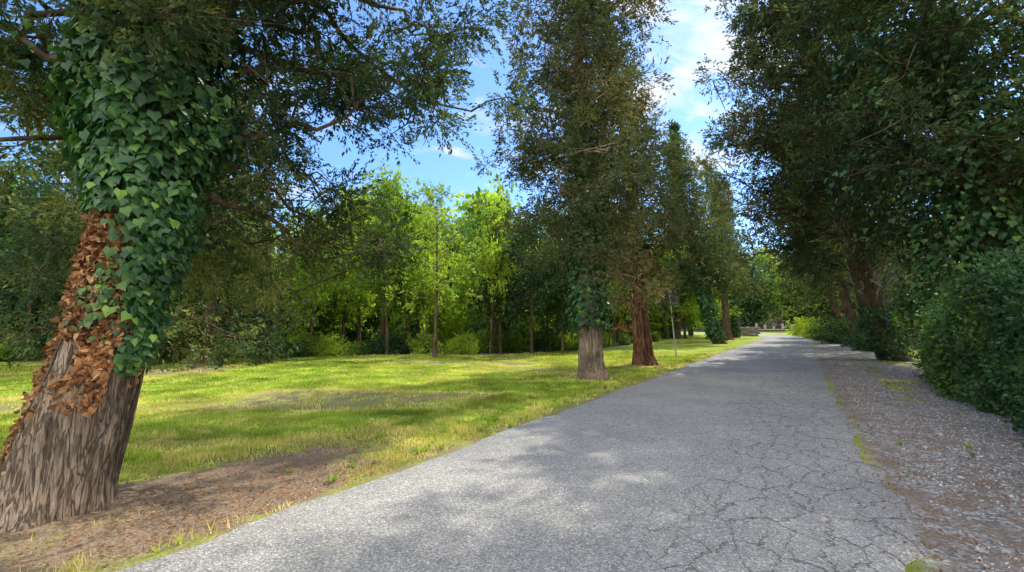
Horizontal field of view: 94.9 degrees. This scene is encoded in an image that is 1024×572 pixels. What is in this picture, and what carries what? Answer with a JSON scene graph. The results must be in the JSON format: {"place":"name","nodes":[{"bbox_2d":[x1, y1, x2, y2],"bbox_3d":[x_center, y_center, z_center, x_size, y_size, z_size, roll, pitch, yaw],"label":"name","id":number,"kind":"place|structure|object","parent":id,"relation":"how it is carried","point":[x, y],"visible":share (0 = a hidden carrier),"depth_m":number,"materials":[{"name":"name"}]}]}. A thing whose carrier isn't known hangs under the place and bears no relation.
{"place":"outdoors","nodes":[
{"label":"outdoors","id":0,"kind":"place"},
{"bbox_2d":[0,351,927,571],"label":"grass","id":1,"kind":"structure","parent":0,"point":[444,380],"depth_m":9.13,"materials":[{"name":"green plant"}]},
{"bbox_2d":[0,299,1023,571],"bbox_3d":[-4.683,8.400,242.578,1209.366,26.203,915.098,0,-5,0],"label":"ground","id":2,"kind":"structure","parent":0,"point":[698,343],"depth_m":4.88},
{"bbox_2d":[0,40,202,368],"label":"conifer tree","id":3,"kind":"object","parent":2,"relation":"on","point":[60,207],"visible":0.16,"depth_m":16.19,"materials":[{"name":"green plant"}]},
{"bbox_2d":[151,62,317,371],"bbox_3d":[-11.148,-2.327,17.509,6.915,12.947,7.151,0,-5,0],"label":"conifer tree","id":4,"kind":"object","parent":2,"relation":"on","point":[215,322],"visible":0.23,"depth_m":17.07,"materials":[{"name":"green plant"}]},
{"bbox_2d":[0,0,535,533],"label":"ivy covered cypress tree","id":5,"kind":"object","parent":2,"relation":"on","point":[126,90],"visible":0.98,"depth_m":3.90,"materials":[{"name":"green plant"}]},
{"bbox_2d":[0,281,673,361],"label":"undergrowth","id":6,"kind":"object","parent":2,"relation":"on","point":[450,339],"visible":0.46,"depth_m":26.54,"materials":[{"name":"green plant"}]},
{"bbox_2d":[0,124,741,356],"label":"background trees","id":7,"kind":"object","parent":2,"relation":"on","point":[506,289],"visible":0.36,"depth_m":23.98,"materials":[{"name":"green plant"}]},
{"bbox_2d":[382,179,484,357],"bbox_3d":[-3.350,-0.701,21.336,4.086,8.194,4.230,-4,-7,44],"label":"acacia tree","id":8,"kind":"object","parent":2,"relation":"on","point":[440,202],"visible":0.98,"depth_m":21.01,"materials":[{"name":"foliage"},{"name":"dark bark"}]},
{"bbox_2d":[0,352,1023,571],"bbox_3d":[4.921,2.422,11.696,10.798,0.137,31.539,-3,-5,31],"label":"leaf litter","id":9,"kind":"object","parent":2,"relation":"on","point":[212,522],"visible":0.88,"depth_m":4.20,"materials":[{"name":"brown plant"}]},
{"bbox_2d":[470,0,694,380],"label":"cypress tree","id":10,"kind":"object","parent":2,"relation":"on","point":[585,193],"visible":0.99,"depth_m":12.69,"materials":[{"name":"green plant"}]},
{"bbox_2d":[284,354,977,480],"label":"weeds","id":11,"kind":"object","parent":2,"relation":"on","point":[490,418],"visible":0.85,"depth_m":7.17,"materials":[{"name":"green plant"}]},
{"bbox_2d":[565,26,729,365],"bbox_3d":[4.650,-3.488,18.024,5.590,13.207,5.210,1,-5,-17],"label":"cypress tree","id":12,"kind":"object","parent":2,"relation":"on","point":[643,353],"visible":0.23,"depth_m":17.39,"materials":[{"name":"green plant"}]},
{"bbox_2d":[660,285,679,358],"bbox_3d":[7.132,1.627,20.886,0.861,3.390,0.118,-6,-6,12],"label":"traffic sign","id":13,"kind":"object","parent":2,"relation":"on","point":[666,296],"visible":0.66,"depth_m":20.96,"materials":[{"name":"metal"}]},
{"bbox_2d":[665,118,689,338],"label":"slender cypress tree","id":14,"kind":"object","parent":2,"relation":"on","point":[675,126],"visible":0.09,"depth_m":48.75,"materials":[{"name":"green plant"}]},
{"bbox_2d":[652,130,753,343],"bbox_3d":[14.150,-4.148,37.145,7.376,17.655,7.196,4,-7,-44],"label":"cypress tree","id":15,"kind":"object","parent":2,"relation":"on","point":[701,284],"visible":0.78,"depth_m":36.59,"materials":[{"name":"green plant"}]},
{"bbox_2d":[688,156,751,339],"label":"cypress tree","id":16,"kind":"object","parent":2,"relation":"on","point":[726,325],"visible":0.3,"depth_m":45.71,"materials":[{"name":"green plant"}]},
{"bbox_2d":[703,178,769,337],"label":"cypress tree","id":17,"kind":"object","parent":2,"relation":"on","point":[736,328],"visible":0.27,"depth_m":53.97,"materials":[{"name":"green plant"}]},
{"bbox_2d":[741,327,760,335],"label":"stone wall","id":18,"kind":"structure","parent":2,"relation":"on","point":[754,332],"depth_m":60.80,"materials":[{"name":"grey stone"}]},
{"bbox_2d":[749,323,791,329],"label":"stone wall","id":19,"kind":"structure","parent":2,"relation":"on","point":[782,326],"depth_m":101.66,"materials":[{"name":"grey stone"}]},
{"bbox_2d":[784,316,818,335],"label":"bush","id":20,"kind":"object","parent":2,"relation":"on","point":[794,327],"visible":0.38,"depth_m":61.97,"materials":[{"name":"green plant"}]},
{"bbox_2d":[792,316,833,336],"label":"bush","id":21,"kind":"object","parent":2,"relation":"on","point":[801,334],"visible":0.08,"depth_m":56.42,"materials":[{"name":"green plant"}]},
{"bbox_2d":[777,251,857,310],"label":"cypress tree","id":22,"kind":"object","parent":2,"relation":"on","point":[851,291],"visible":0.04,"depth_m":56.48,"materials":[{"name":"green plant"}]},
{"bbox_2d":[802,317,833,338],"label":"bush","id":23,"kind":"object","parent":2,"relation":"on","point":[810,327],"visible":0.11,"depth_m":50.59,"materials":[{"name":"green plant"}]},
{"bbox_2d":[806,313,845,340],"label":"shrub","id":24,"kind":"object","parent":2,"relation":"on","point":[815,330],"visible":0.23,"depth_m":43.22,"materials":[{"name":"green plant"}]},
{"bbox_2d":[770,212,887,320],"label":"cypress tree","id":25,"kind":"object","parent":2,"relation":"on","point":[834,307],"visible":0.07,"depth_m":44.95,"materials":[{"name":"green plant"}]},
{"bbox_2d":[754,156,919,334],"bbox_3d":[24.090,-3.336,34.748,9.309,15.644,10.059,4,-6,-42],"label":"cypress tree","id":26,"kind":"object","parent":2,"relation":"on","point":[848,309],"visible":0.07,"depth_m":34.57,"materials":[{"name":"green plant"}]},
{"bbox_2d":[814,312,859,343],"bbox_3d":[26.365,3.614,36.943,4.415,3.472,4.465,-1,-5,12],"label":"shrub","id":27,"kind":"object","parent":2,"relation":"on","point":[831,339],"visible":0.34,"depth_m":36.86,"materials":[{"name":"green plant"}]},
{"bbox_2d":[736,78,957,347],"bbox_3d":[19.351,-4.486,26.051,11.798,16.511,10.906,0,-5,0],"label":"cypress tree","id":28,"kind":"object","parent":2,"relation":"on","point":[815,276],"visible":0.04,"depth_m":27.45,"materials":[{"name":"green plant"}]},
{"bbox_2d":[691,0,1014,361],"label":"cypress tree","id":29,"kind":"object","parent":2,"relation":"on","point":[883,340],"visible":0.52,"depth_m":19.20,"materials":[{"name":"green plant"}]},
{"bbox_2d":[714,0,1023,317],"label":"ivy covered cypress tree","id":30,"kind":"object","parent":2,"relation":"on","point":[967,162],"visible":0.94,"depth_m":12.13,"materials":[{"name":"green plant"}]},
{"bbox_2d":[835,317,907,346],"bbox_3d":[23.945,3.292,31.297,3.736,2.938,3.778,1,-5,-14],"label":"shrub","id":31,"kind":"object","parent":2,"relation":"on","point":[856,323],"visible":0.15,"depth_m":31.73,"materials":[{"name":"green plant"}]},
{"bbox_2d":[841,318,918,351],"bbox_3d":[20.864,2.997,26.834,3.396,2.671,3.435,3,-6,-33],"label":"shrub","id":32,"kind":"object","parent":2,"relation":"on","point":[861,345],"visible":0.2,"depth_m":26.55,"materials":[{"name":"green plant"}]},
{"bbox_2d":[905,242,1023,446],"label":"hedge","id":33,"kind":"object","parent":2,"relation":"on","point":[971,338],"visible":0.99,"depth_m":8.14,"materials":[{"name":"green plant"}]},
{"bbox_2d":[1013,40,1023,49],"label":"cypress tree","id":34,"kind":"object","parent":2,"relation":"on","point":[1021,46],"visible":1,"depth_m":7.66,"materials":[{"name":"green plant"}]},
{"bbox_2d":[0,0,1023,257],"label":"sky","id":35,"kind":"structure","parent":0,"point":[696,32],"materials":[{"name":"blue"}]},
{"bbox_2d":[116,332,927,571],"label":"road","id":36,"kind":"structure","parent":0,"point":[744,458],"depth_m":3.90,"materials":[{"name":"grey asphalt"}]},
{"bbox_2d":[658,184,1023,338],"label":"wooded hill","id":37,"kind":"structure","parent":0,"point":[757,305],"depth_m":105.10,"materials":[{"name":"green plant"}]},
{"bbox_2d":[828,360,1023,571],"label":"gravel","id":38,"kind":"structure","parent":0,"point":[960,463],"depth_m":6.47,"materials":[{"name":"grey gravel"}]}
]}

